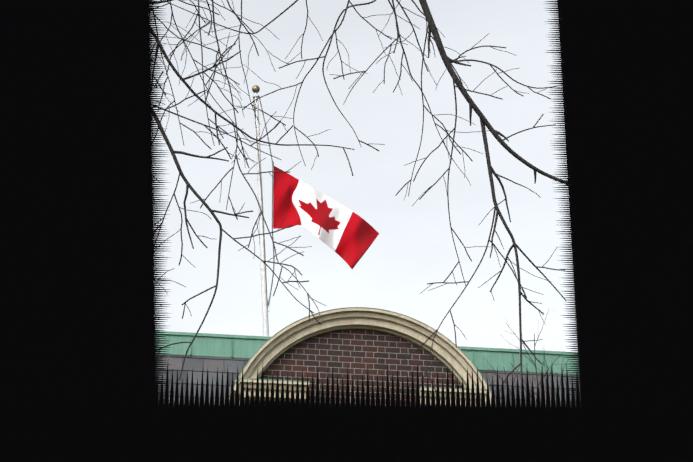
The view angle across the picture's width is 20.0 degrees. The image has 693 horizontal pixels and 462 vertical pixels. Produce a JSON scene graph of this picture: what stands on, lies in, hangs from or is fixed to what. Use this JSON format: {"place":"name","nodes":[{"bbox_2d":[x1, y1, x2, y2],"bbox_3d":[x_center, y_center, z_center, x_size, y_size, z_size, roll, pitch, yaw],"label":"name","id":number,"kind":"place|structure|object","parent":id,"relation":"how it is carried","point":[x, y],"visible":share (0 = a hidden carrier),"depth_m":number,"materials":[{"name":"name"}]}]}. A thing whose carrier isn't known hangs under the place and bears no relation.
{"place":"outdoors","nodes":[
{"label":"outdoors","id":0,"kind":"place"},
{"bbox_2d":[149,0,577,351],"label":"sky","id":1,"kind":"structure","parent":0,"point":[413,248],"materials":[{"name":"white"}]},
{"bbox_2d":[155,354,580,404],"bbox_3d":[0.037,2.478,29.284,32.400,1.302,0.769,3,-22,-9],"label":"slate mansard roof","id":2,"kind":"object","parent":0,"point":[198,364],"depth_m":29.41,"materials":[{"name":"grey stone"}]},
{"label":"lawn","id":3,"kind":"structure","parent":0,"visible":0},
{"bbox_2d":[150,0,406,395],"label":"tree branches","id":4,"kind":"object","parent":3,"relation":"on","point":[173,152],"visible":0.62,"depth_m":16.07,"materials":[{"name":"black plant"}]},
{"bbox_2d":[254,329,461,406],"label":"brick wall","id":5,"kind":"structure","parent":3,"relation":"on","point":[357,352],"depth_m":28.27,"materials":[{"name":"brown brick"}]},
{"bbox_2d":[229,378,491,405],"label":"pediment cornice returns","id":6,"kind":"object","parent":5,"relation":"attached to","point":[305,385],"visible":0.33,"depth_m":27.77,"materials":[{"name":"beige stone"}]},
{"bbox_2d":[234,307,491,404],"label":"arch molding","id":7,"kind":"structure","parent":5,"relation":"attached to","point":[445,351],"depth_m":28.30,"materials":[{"name":"beige stone"}]},
{"bbox_2d":[268,0,567,392],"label":"tree branches","id":8,"kind":"object","parent":3,"relation":"on","point":[446,59],"visible":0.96,"depth_m":13.83,"materials":[{"name":"black plant"}]},
{"bbox_2d":[482,309,574,403],"bbox_3d":[4.114,5.011,20.457,6.574,8.936,1.700,0,-22,-1],"label":"shrub","id":9,"kind":"object","parent":3,"relation":"on","point":[534,364],"visible":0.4,"depth_m":21.94,"materials":[{"name":"black plant"}]},
{"bbox_3d":[0.041,-1.327,-0.134,4.000,5.600,5.600,0,-22,-1],"label":"stone gateway","id":10,"kind":"object","parent":3,"relation":"on","visible":0},
{"bbox_2d":[0,0,171,404],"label":"hedge","id":11,"kind":"object","parent":10,"relation":"on","point":[79,251],"visible":0.71,"depth_m":1.47,"materials":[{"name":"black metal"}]},
{"bbox_2d":[0,360,692,461],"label":"hedge","id":12,"kind":"object","parent":10,"relation":"attached to","point":[138,429],"visible":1,"depth_m":0.62,"materials":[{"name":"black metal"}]},
{"bbox_2d":[543,0,692,404],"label":"hedge","id":13,"kind":"object","parent":10,"relation":"on","point":[626,77],"visible":0.85,"depth_m":1.42,"materials":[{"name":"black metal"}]},
{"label":"brick block walls","id":14,"kind":"object","parent":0,"visible":0},
{"bbox_3d":[-0.957,4.685,35.005,32.400,1.770,11.635,3,-22,-9],"label":"roof","id":15,"kind":"object","parent":14,"relation":"on","visible":0},
{"bbox_2d":[252,85,268,336],"bbox_3d":[-1.395,-0.089,32.242,0.320,5.096,0.320,-2,-21,-2],"label":"flagpole","id":16,"kind":"object","parent":15,"relation":"on","point":[265,306],"visible":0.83,"depth_m":32.14,"materials":[{"name":"white metal"}]},
{"bbox_2d":[253,96,274,305],"bbox_3d":[-1.367,-0.537,32.388,0.413,3.736,0.119,-6,-22,15],"label":"halyard rope","id":17,"kind":"object","parent":16,"relation":"attached to","point":[262,204],"visible":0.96,"depth_m":32.29,"materials":[{"name":"grey fabric"}]},
{"bbox_2d":[273,166,378,268],"bbox_3d":[-0.237,-0.173,32.400,1.951,1.804,0.530,9,-23,-22],"label":"canadian flag","id":18,"kind":"object","parent":17,"relation":"attached to","point":[347,235],"visible":0.98,"depth_m":32.42,"materials":[{"name":"red fabric"}]},
{"bbox_2d":[154,331,578,373],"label":"roof fascia","id":19,"kind":"structure","parent":15,"relation":"on","point":[233,346],"depth_m":29.74,"materials":[{"name":"green metal"}]}
]}

